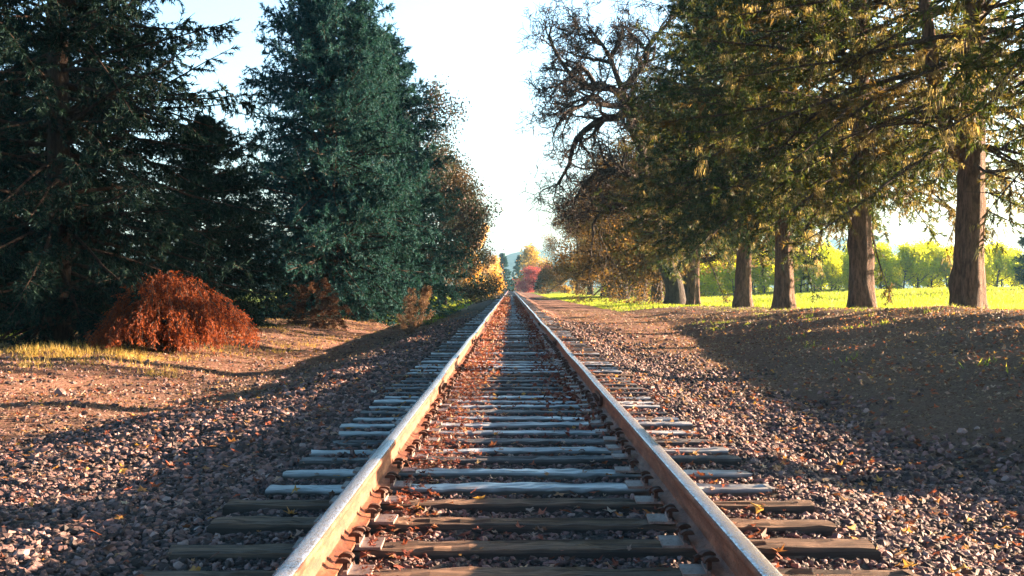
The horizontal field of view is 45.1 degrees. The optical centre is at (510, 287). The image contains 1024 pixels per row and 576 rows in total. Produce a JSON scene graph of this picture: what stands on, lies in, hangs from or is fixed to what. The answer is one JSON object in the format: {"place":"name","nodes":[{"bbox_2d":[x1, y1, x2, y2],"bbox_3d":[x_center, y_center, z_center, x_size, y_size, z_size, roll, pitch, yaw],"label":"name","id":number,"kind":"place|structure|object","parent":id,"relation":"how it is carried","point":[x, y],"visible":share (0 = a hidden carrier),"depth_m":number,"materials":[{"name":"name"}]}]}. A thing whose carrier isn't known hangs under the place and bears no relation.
{"place":"outdoors","nodes":[
{"label":"outdoors","id":0,"kind":"place"},
{"bbox_2d":[0,307,1023,575],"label":"gravel","id":1,"kind":"structure","parent":0,"point":[198,491],"depth_m":7.86,"materials":[{"name":"gravel"}]},
{"bbox_2d":[0,288,1023,575],"bbox_3d":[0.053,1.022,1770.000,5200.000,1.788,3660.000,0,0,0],"label":"ground","id":2,"kind":"structure","parent":0,"point":[552,306],"depth_m":17.13,"materials":[{"name":"gravel"}]},
{"bbox_2d":[0,0,125,331],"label":"spruce tree","id":3,"kind":"object","parent":2,"relation":"on","point":[13,112],"visible":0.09,"depth_m":37.29,"materials":[{"name":"green plant"}]},
{"bbox_2d":[0,0,228,327],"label":"spruce tree","id":4,"kind":"object","parent":2,"relation":"on","point":[148,15],"visible":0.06,"depth_m":39.79,"materials":[{"name":"green plant"}]},
{"bbox_2d":[0,0,287,349],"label":"spruce tree","id":5,"kind":"object","parent":2,"relation":"on","point":[48,291],"visible":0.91,"depth_m":27.12,"materials":[{"name":"green plant"}]},
{"bbox_2d":[81,269,261,356],"bbox_3d":[-7.127,0.528,25.920,3.637,1.831,3.870,0,0,0],"label":"weeping shrub","id":6,"kind":"object","parent":2,"relation":"on","point":[188,313],"visible":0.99,"depth_m":25.32,"materials":[{"name":"red plant"}]},
{"bbox_2d":[0,326,345,378],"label":"dry grass","id":7,"kind":"structure","parent":2,"relation":"on","point":[61,348],"depth_m":22.97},
{"bbox_2d":[0,316,395,376],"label":"verge stubble","id":8,"kind":"object","parent":2,"relation":"on","point":[375,331],"visible":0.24,"depth_m":28.05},
{"bbox_2d":[129,110,302,327],"bbox_3d":[-10.686,-1.712,43.253,6.615,9.050,6.221,0,0,-23],"label":"spruce tree","id":9,"kind":"object","parent":2,"relation":"on","point":[237,245],"visible":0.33,"depth_m":42.53,"materials":[{"name":"green plant"}]},
{"bbox_2d":[278,277,353,330],"bbox_3d":[-7.288,0.991,45.966,2.950,2.775,3.118,0,0,-25],"label":"weeping shrub","id":10,"kind":"object","parent":2,"relation":"on","point":[329,305],"visible":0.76,"depth_m":45.76,"materials":[{"name":"plant"}]},
{"bbox_2d":[219,0,444,326],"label":"fir tree","id":11,"kind":"object","parent":2,"relation":"on","point":[332,42],"visible":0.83,"depth_m":58.55,"materials":[{"name":"plant"}]},
{"bbox_2d":[290,29,485,318],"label":"fir tree","id":12,"kind":"object","parent":2,"relation":"on","point":[431,200],"visible":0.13,"depth_m":71.93,"materials":[{"name":"plant"}]},
{"bbox_2d":[396,308,425,333],"bbox_3d":[-3.576,1.305,43.931,1.094,1.205,0.891,0,0,4],"label":"weed bush","id":13,"kind":"object","parent":2,"relation":"on","point":[410,314],"visible":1,"depth_m":43.91,"materials":[{"name":"brown plant"}]},
{"bbox_2d":[396,284,435,327],"bbox_3d":[-4.279,1.042,54.941,1.803,2.439,2.214,0,0,0],"label":"weed bush","id":14,"kind":"object","parent":2,"relation":"on","point":[424,298],"visible":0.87,"depth_m":54.73,"materials":[{"name":"brown plant"}]},
{"bbox_2d":[404,74,506,277],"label":"broadleaf tree","id":15,"kind":"object","parent":2,"relation":"on","point":[435,94],"visible":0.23,"depth_m":95.21,"materials":[{"name":"green plant"}]},
{"bbox_2d":[403,132,515,304],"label":"oak tree","id":16,"kind":"object","parent":2,"relation":"on","point":[456,179],"visible":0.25,"depth_m":116.50,"materials":[{"name":"orange plant"}]},
{"bbox_2d":[425,182,503,300],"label":"oak tree","id":17,"kind":"object","parent":2,"relation":"on","point":[483,257],"visible":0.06,"depth_m":150.47,"materials":[{"name":"brown plant"}]},
{"bbox_2d":[458,255,488,297],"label":"maple tree","id":18,"kind":"object","parent":2,"relation":"on","point":[465,279],"visible":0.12,"depth_m":189.02,"materials":[{"name":"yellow plant"}]},
{"bbox_2d":[465,222,501,289],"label":"birch tree","id":19,"kind":"object","parent":2,"relation":"on","point":[490,265],"visible":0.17,"depth_m":233.84,"materials":[{"name":"plant"}]},
{"bbox_2d":[486,269,505,296],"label":"maple tree","id":20,"kind":"object","parent":2,"relation":"on","point":[497,276],"visible":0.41,"depth_m":209.43,"materials":[{"name":"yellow plant"}]},
{"bbox_2d":[497,253,516,290],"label":"conifer tree","id":21,"kind":"object","parent":2,"relation":"on","point":[503,258],"visible":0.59,"depth_m":414.52,"materials":[{"name":"plant"}]},
{"bbox_2d":[500,291,521,296],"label":"railway ties","id":22,"kind":"object","parent":2,"relation":"on","point":[512,293],"visible":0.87,"depth_m":206.12,"materials":[{"name":"grey wood"}]},
{"bbox_2d":[273,291,507,575],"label":"steel rail","id":23,"kind":"object","parent":22,"relation":"on","point":[323,545],"visible":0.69,"depth_m":5.67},
{"bbox_2d":[513,291,782,575],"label":"steel rail","id":24,"kind":"object","parent":22,"relation":"on","point":[719,533],"visible":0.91,"depth_m":5.72,"materials":[{"name":"metal"}]},
{"bbox_2d":[0,305,1023,575],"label":"fallen leaves","id":25,"kind":"object","parent":2,"relation":"on","point":[758,507],"visible":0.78,"depth_m":12.11,"materials":[{"name":"brown plant"}]},
{"bbox_2d":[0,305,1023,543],"bbox_3d":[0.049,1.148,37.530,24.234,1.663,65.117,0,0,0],"label":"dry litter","id":26,"kind":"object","parent":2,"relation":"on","point":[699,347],"visible":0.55,"depth_m":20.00,"materials":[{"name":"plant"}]},
{"bbox_2d":[411,355,614,362],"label":"railway tie","id":27,"kind":"object","parent":2,"relation":"on","point":[559,356],"visible":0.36,"depth_m":17.99,"materials":[{"name":"grey wood"}]},
{"bbox_2d":[360,402,666,416],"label":"railway tie","id":28,"kind":"object","parent":2,"relation":"on","point":[520,412],"visible":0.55,"depth_m":10.51,"materials":[{"name":"grey wood"}]},
{"bbox_2d":[393,368,633,378],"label":"railway tie","id":29,"kind":"object","parent":2,"relation":"on","point":[631,376],"visible":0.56,"depth_m":15.00,"materials":[{"name":"grey wood"}]},
{"bbox_2d":[434,343,592,349],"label":"railway tie","id":30,"kind":"object","parent":2,"relation":"on","point":[512,347],"visible":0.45,"depth_m":21.93,"materials":[{"name":"grey wood"}]},
{"bbox_2d":[391,377,636,386],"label":"railway tie","id":31,"kind":"object","parent":2,"relation":"on","point":[574,382],"visible":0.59,"depth_m":13.51,"materials":[{"name":"grey wood"}]},
{"bbox_2d":[410,364,617,371],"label":"railway tie","id":32,"kind":"object","parent":2,"relation":"on","point":[433,370],"visible":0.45,"depth_m":16.04,"materials":[{"name":"grey wood"}]},
{"bbox_2d":[424,354,603,360],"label":"railway tie","id":33,"kind":"object","parent":2,"relation":"on","point":[507,358],"visible":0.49,"depth_m":18.48,"materials":[{"name":"grey wood"}]},
{"bbox_2d":[407,366,621,374],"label":"railway tie","id":34,"kind":"object","parent":2,"relation":"on","point":[538,372],"visible":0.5,"depth_m":15.49,"materials":[{"name":"grey wood"}]},
{"bbox_2d":[428,352,600,358],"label":"railway tie","id":35,"kind":"object","parent":2,"relation":"on","point":[504,356],"visible":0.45,"depth_m":19.01,"materials":[{"name":"grey wood"}]},
{"bbox_2d":[435,346,593,351],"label":"railway tie","id":36,"kind":"object","parent":2,"relation":"on","point":[540,350],"visible":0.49,"depth_m":20.94,"materials":[{"name":"grey wood"}]},
{"bbox_2d":[429,347,599,352],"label":"railway tie","id":37,"kind":"object","parent":2,"relation":"on","point":[517,351],"visible":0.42,"depth_m":20.46,"materials":[{"name":"grey wood"}]},
{"bbox_2d":[400,374,629,383],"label":"railway tie","id":38,"kind":"object","parent":2,"relation":"on","point":[491,381],"visible":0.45,"depth_m":14.00,"materials":[{"name":"grey wood"}]},
{"bbox_2d":[421,356,608,364],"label":"railway tie","id":39,"kind":"object","parent":2,"relation":"on","point":[434,362],"visible":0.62,"depth_m":17.48,"materials":[{"name":"grey wood"}]},
{"bbox_2d":[431,348,598,354],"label":"railway tie","id":40,"kind":"object","parent":2,"relation":"on","point":[512,353],"visible":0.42,"depth_m":19.96,"materials":[{"name":"grey wood"}]},
{"bbox_2d":[369,397,661,409],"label":"railway tie","id":41,"kind":"object","parent":2,"relation":"on","point":[535,407],"visible":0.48,"depth_m":11.02,"materials":[{"name":"grey wood"}]},
{"bbox_2d":[383,384,647,395],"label":"railway tie","id":42,"kind":"object","parent":2,"relation":"on","point":[642,393],"visible":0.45,"depth_m":12.53,"materials":[{"name":"grey wood"}]},
{"bbox_2d":[415,361,615,368],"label":"railway tie","id":43,"kind":"object","parent":2,"relation":"on","point":[511,367],"visible":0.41,"depth_m":16.54,"materials":[{"name":"grey wood"}]},
{"bbox_2d":[431,350,599,355],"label":"railway tie","id":44,"kind":"object","parent":2,"relation":"on","point":[520,354],"visible":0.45,"depth_m":19.49,"materials":[{"name":"grey wood"}]},
{"bbox_2d":[339,414,692,430],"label":"railway tie","id":45,"kind":"object","parent":2,"relation":"on","point":[684,425],"visible":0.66,"depth_m":9.50,"materials":[{"name":"grey wood"}]},
{"bbox_2d":[353,409,678,422],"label":"railway tie","id":46,"kind":"object","parent":2,"relation":"on","point":[492,419],"visible":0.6,"depth_m":10.01,"materials":[{"name":"grey wood"}]},
{"bbox_2d":[372,393,659,404],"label":"railway tie","id":47,"kind":"object","parent":2,"relation":"on","point":[391,401],"visible":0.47,"depth_m":11.51,"materials":[{"name":"grey wood"}]},
{"bbox_2d":[419,359,612,367],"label":"railway tie","id":48,"kind":"object","parent":2,"relation":"on","point":[564,360],"visible":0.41,"depth_m":16.98,"materials":[{"name":"grey wood"}]},
{"bbox_2d":[385,381,647,391],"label":"railway tie","id":49,"kind":"object","parent":2,"relation":"on","point":[520,388],"visible":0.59,"depth_m":13.02,"materials":[{"name":"grey wood"}]},
{"bbox_2d":[403,371,629,380],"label":"railway tie","id":50,"kind":"object","parent":2,"relation":"on","point":[517,378],"visible":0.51,"depth_m":14.53,"materials":[{"name":"grey wood"}]},
{"bbox_2d":[282,457,751,480],"bbox_3d":[0.033,1.117,7.138,2.707,0.249,0.212,0,-1,0],"label":"railway tie","id":51,"kind":"object","parent":2,"relation":"on","point":[631,471],"visible":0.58,"depth_m":7.05,"materials":[{"name":"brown wood"}]},
{"bbox_2d":[384,389,650,400],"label":"railway tie","id":52,"kind":"object","parent":2,"relation":"on","point":[524,397],"visible":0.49,"depth_m":12.01,"materials":[{"name":"grey wood"}]},
{"bbox_2d":[512,255,523,290],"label":"conifer tree","id":53,"kind":"object","parent":2,"relation":"on","point":[516,267],"visible":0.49,"depth_m":424.15,"materials":[{"name":"plant"}]},
{"bbox_2d":[223,486,814,515],"bbox_3d":[0.051,1.116,6.126,2.931,0.254,0.209,0,-1,1],"label":"railway tie","id":54,"kind":"object","parent":2,"relation":"on","point":[553,505],"visible":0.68,"depth_m":6.05,"materials":[{"name":"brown wood"}]},
{"bbox_2d":[309,437,728,456],"bbox_3d":[0.070,1.123,8.132,2.777,0.248,0.205,0,1,-2],"label":"railway tie","id":55,"kind":"object","parent":2,"relation":"on","point":[607,450],"visible":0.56,"depth_m":8.07,"materials":[{"name":"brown wood"}]},
{"bbox_2d":[339,421,698,437],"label":"railway tie","id":56,"kind":"object","parent":2,"relation":"on","point":[582,433],"visible":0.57,"depth_m":9.05,"materials":[{"name":"grey wood"}]},
{"bbox_2d":[265,470,774,497],"bbox_3d":[0.051,1.111,6.580,2.711,0.255,0.204,0,0,1],"label":"railway tie","id":57,"kind":"object","parent":2,"relation":"on","point":[641,487],"visible":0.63,"depth_m":6.50,"materials":[{"name":"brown wood"}]},
{"bbox_2d":[299,445,741,467],"bbox_3d":[0.059,1.112,7.657,2.743,0.253,0.201,0,-1,-1],"label":"railway tie","id":58,"kind":"object","parent":2,"relation":"on","point":[611,459],"visible":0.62,"depth_m":7.58,"materials":[{"name":"grey wood"}]},
{"bbox_2d":[206,503,837,538],"bbox_3d":[0.052,1.121,5.625,2.844,0.253,0.215,0,0,1],"label":"railway tie","id":59,"kind":"object","parent":2,"relation":"on","point":[245,525],"visible":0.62,"depth_m":5.55,"materials":[{"name":"brown wood"}]},
{"bbox_2d":[333,427,710,446],"bbox_3d":[0.067,1.117,8.593,2.643,0.257,0.209,0,0,1],"label":"railway tie","id":60,"kind":"object","parent":2,"relation":"on","point":[607,440],"visible":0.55,"depth_m":8.52,"materials":[{"name":"grey wood"}]},
{"bbox_2d":[166,522,880,561],"bbox_3d":[0.046,1.119,5.103,2.929,0.251,0.212,0,1,-1],"label":"railway tie","id":61,"kind":"object","parent":2,"relation":"on","point":[679,544],"visible":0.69,"depth_m":5.03,"materials":[{"name":"brown wood"}]},
{"bbox_2d":[514,262,540,292],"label":"maple tree","id":62,"kind":"object","parent":2,"relation":"on","point":[530,275],"visible":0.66,"depth_m":328.11,"materials":[{"name":"red plant"}]},
{"bbox_2d":[139,550,919,575],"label":"railway tie","id":63,"kind":"object","parent":2,"relation":"on","point":[703,568],"visible":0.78,"depth_m":4.62,"materials":[{"name":"brown wood"}]},
{"bbox_2d":[512,241,549,290],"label":"maple tree","id":64,"kind":"object","parent":2,"relation":"on","point":[529,256],"visible":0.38,"depth_m":398.31,"materials":[{"name":"plant"}]},
{"bbox_2d":[346,293,722,325],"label":"verge grass","id":65,"kind":"structure","parent":2,"relation":"on","point":[564,297],"depth_m":91.64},
{"bbox_2d":[531,267,555,292],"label":"bush","id":66,"kind":"object","parent":2,"relation":"on","point":[537,284],"visible":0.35,"depth_m":269.14,"materials":[{"name":"green plant"}]},
{"bbox_2d":[536,214,584,294],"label":"oak tree","id":67,"kind":"object","parent":2,"relation":"on","point":[544,274],"visible":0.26,"depth_m":224.90,"materials":[{"name":"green plant"}]},
{"bbox_2d":[548,280,574,292],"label":"bush","id":68,"kind":"object","parent":2,"relation":"on","point":[565,290],"visible":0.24,"depth_m":245.05,"materials":[{"name":"yellow plant"}]},
{"bbox_2d":[543,221,600,294],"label":"oak tree","id":69,"kind":"object","parent":2,"relation":"on","point":[588,292],"visible":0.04,"depth_m":181.30,"materials":[{"name":"brown plant"}]},
{"bbox_2d":[552,218,617,296],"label":"oak tree","id":70,"kind":"object","parent":2,"relation":"on","point":[566,273],"visible":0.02,"depth_m":153.63,"materials":[{"name":"brown plant"}]},
{"bbox_2d":[357,296,822,575],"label":"leaf drift","id":71,"kind":"object","parent":2,"relation":"on","point":[504,306],"visible":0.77,"depth_m":10.81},
{"bbox_2d":[546,171,663,297],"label":"oak tree","id":72,"kind":"object","parent":2,"relation":"on","point":[565,267],"visible":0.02,"depth_m":134.95,"materials":[{"name":"brown plant"}]},
{"bbox_2d":[515,0,721,304],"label":"bare oak","id":73,"kind":"object","parent":2,"relation":"on","point":[675,292],"visible":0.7,"depth_m":78.08,"materials":[{"name":"brown plant"}]},
{"bbox_2d":[546,159,704,298],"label":"oak tree","id":74,"kind":"object","parent":2,"relation":"on","point":[562,256],"visible":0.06,"depth_m":116.69,"materials":[{"name":"brown plant"}]},
{"bbox_2d":[560,153,702,302],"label":"oak tree","id":75,"kind":"object","parent":2,"relation":"on","point":[578,299],"visible":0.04,"depth_m":104.28,"materials":[{"name":"brown plant"}]},
{"bbox_2d":[571,134,735,303],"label":"oak tree","id":76,"kind":"object","parent":2,"relation":"on","point":[625,271],"visible":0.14,"depth_m":91.57,"materials":[{"name":"brown plant"}]},
{"bbox_2d":[578,93,766,304],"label":"oak tree","id":77,"kind":"object","parent":2,"relation":"on","point":[612,249],"visible":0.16,"depth_m":84.07,"materials":[{"name":"brown plant"}]},
{"bbox_2d":[590,0,774,304],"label":"pine tree","id":78,"kind":"object","parent":2,"relation":"on","point":[693,289],"visible":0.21,"depth_m":71.86,"materials":[{"name":"green plant"}]},
{"bbox_2d":[699,252,717,296],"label":"orchard tree","id":79,"kind":"object","parent":2,"relation":"on","point":[706,289],"visible":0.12,"depth_m":137.04,"materials":[{"name":"green plant"}]},
{"bbox_2d":[700,262,731,295],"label":"orchard tree","id":80,"kind":"object","parent":2,"relation":"on","point":[710,275],"visible":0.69,"depth_m":137.67,"materials":[{"name":"green plant"}]},
{"bbox_2d":[722,262,735,294],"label":"orchard tree","id":81,"kind":"object","parent":2,"relation":"on","point":[730,287],"visible":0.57,"depth_m":138.19,"materials":[{"name":"green plant"}]},
{"bbox_2d":[623,0,845,307],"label":"pine tree","id":82,"kind":"object","parent":2,"relation":"on","point":[742,297],"visible":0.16,"depth_m":56.05,"materials":[{"name":"green plant"}]},
{"bbox_2d":[734,259,770,290],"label":"orchard tree","id":83,"kind":"object","parent":2,"relation":"on","point":[758,266],"visible":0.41,"depth_m":137.75,"materials":[{"name":"green plant"}]},
{"bbox_2d":[752,258,774,293],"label":"orchard tree","id":84,"kind":"object","parent":2,"relation":"on","point":[767,283],"visible":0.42,"depth_m":138.24,"materials":[{"name":"green plant"}]},
{"bbox_2d":[633,0,913,309],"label":"pine tree","id":85,"kind":"object","parent":2,"relation":"on","point":[783,292],"visible":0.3,"depth_m":47.49,"materials":[{"name":"green plant"}]},
{"bbox_2d":[794,249,824,291],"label":"orchard tree","id":86,"kind":"object","parent":2,"relation":"on","point":[799,274],"visible":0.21,"depth_m":137.69,"materials":[{"name":"green plant"}]},
{"bbox_2d":[796,251,830,290],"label":"orchard tree","id":87,"kind":"object","parent":2,"relation":"on","point":[819,280],"visible":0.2,"depth_m":138.22,"materials":[{"name":"green plant"}]},
{"bbox_2d":[630,286,1023,309],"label":"field grass","id":88,"kind":"structure","parent":2,"relation":"on","point":[932,295],"depth_m":81.38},
{"bbox_2d":[810,242,843,289],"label":"orchard tree","id":89,"kind":"object","parent":2,"relation":"on","point":[823,252],"visible":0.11,"depth_m":146.44,"materials":[{"name":"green plant"}]},
{"bbox_2d":[631,0,1023,308],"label":"pine tree","id":90,"kind":"object","parent":2,"relation":"on","point":[861,247],"visible":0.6,"depth_m":36.45,"materials":[{"name":"green plant"}]},
{"bbox_2d":[821,251,848,290],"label":"orchard tree","id":91,"kind":"object","parent":2,"relation":"on","point":[834,266],"visible":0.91,"depth_m":138.83,"materials":[{"name":"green plant"}]},
{"bbox_2d":[838,254,848,288],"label":"orchard tree","id":92,"kind":"object","parent":2,"relation":"on","point":[845,261],"visible":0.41,"depth_m":137.07,"materials":[{"name":"green plant"}]},
{"bbox_2d":[693,304,1022,372],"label":"bank grass","id":93,"kind":"structure","parent":2,"relation":"on","point":[954,305],"depth_m":25.84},
{"bbox_2d":[694,0,1023,308],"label":"pine tree","id":94,"kind":"object","parent":2,"relation":"on","point":[967,283],"visible":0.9,"depth_m":28.14,"materials":[{"name":"green plant"}]},
{"bbox_2d":[743,0,1023,260],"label":"pine tree","id":95,"kind":"object","parent":2,"relation":"on","point":[970,66],"visible":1,"depth_m":19.04,"materials":[{"name":"green plant"}]},
{"bbox_2d":[874,238,898,289],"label":"orchard tree","id":96,"kind":"object","parent":2,"relation":"on","point":[887,269],"visible":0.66,"depth_m":137.38,"materials":[{"name":"green plant"}]},
{"bbox_2d":[882,240,927,288],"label":"orchard tree","id":97,"kind":"object","parent":2,"relation":"on","point":[904,254],"visible":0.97,"depth_m":136.74,"materials":[{"name":"green plant"}]},
{"bbox_2d":[900,238,942,287],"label":"orchard tree","id":98,"kind":"object","parent":2,"relation":"on","point":[923,252],"visible":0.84,"depth_m":136.90,"materials":[{"name":"green plant"}]},
{"bbox_2d":[918,237,948,288],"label":"orchard tree","id":99,"kind":"object","parent":2,"relation":"on","point":[934,247],"visible":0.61,"depth_m":138.46,"materials":[{"name":"green plant"}]},
{"bbox_2d":[929,245,952,287],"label":"orchard tree","id":100,"kind":"object","parent":2,"relation":"on","point":[945,262],"visible":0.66,"depth_m":137.50,"materials":[{"name":"green plant"}]},
{"bbox_2d":[985,243,1003,283],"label":"orchard tree","id":101,"kind":"object","parent":2,"relation":"on","point":[988,255],"visible":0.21,"depth_m":144.67,"materials":[{"name":"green plant"}]},
{"bbox_2d":[985,239,1021,287],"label":"orchard tree","id":102,"kind":"object","parent":2,"relation":"on","point":[1000,262],"visible":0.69,"depth_m":136.82,"materials":[{"name":"green plant"}]},
{"bbox_2d":[991,0,1018,24],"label":"pine tree","id":103,"kind":"object","parent":2,"relation":"on","point":[1004,14],"visible":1,"depth_m":15.40,"materials":[{"name":"green plant"}]},
{"bbox_2d":[999,242,1022,286],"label":"orchard tree","id":104,"kind":"object","parent":2,"relation":"on","point":[1019,252],"visible":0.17,"depth_m":144.98,"materials":[{"name":"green plant"}]},
{"bbox_2d":[1001,251,1023,287],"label":"orchard tree","id":105,"kind":"object","parent":2,"relation":"on","point":[1011,277],"visible":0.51,"depth_m":137.21,"materials":[{"name":"green plant"}]},
{"bbox_2d":[1012,233,1023,287],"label":"conifer tree","id":106,"kind":"object","parent":2,"relation":"on","point":[1019,278],"visible":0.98,"depth_m":95.01,"materials":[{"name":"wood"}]},
{"bbox_2d":[1,0,1023,257],"label":"sky","id":107,"kind":"structure","parent":0,"point":[474,43],"materials":[{"name":"white"}]},
{"bbox_2d":[73,237,1022,288],"bbox_3d":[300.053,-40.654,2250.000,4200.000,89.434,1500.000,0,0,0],"label":"hills","id":108,"kind":"structure","parent":0,"point":[511,258],"depth_m":1918.00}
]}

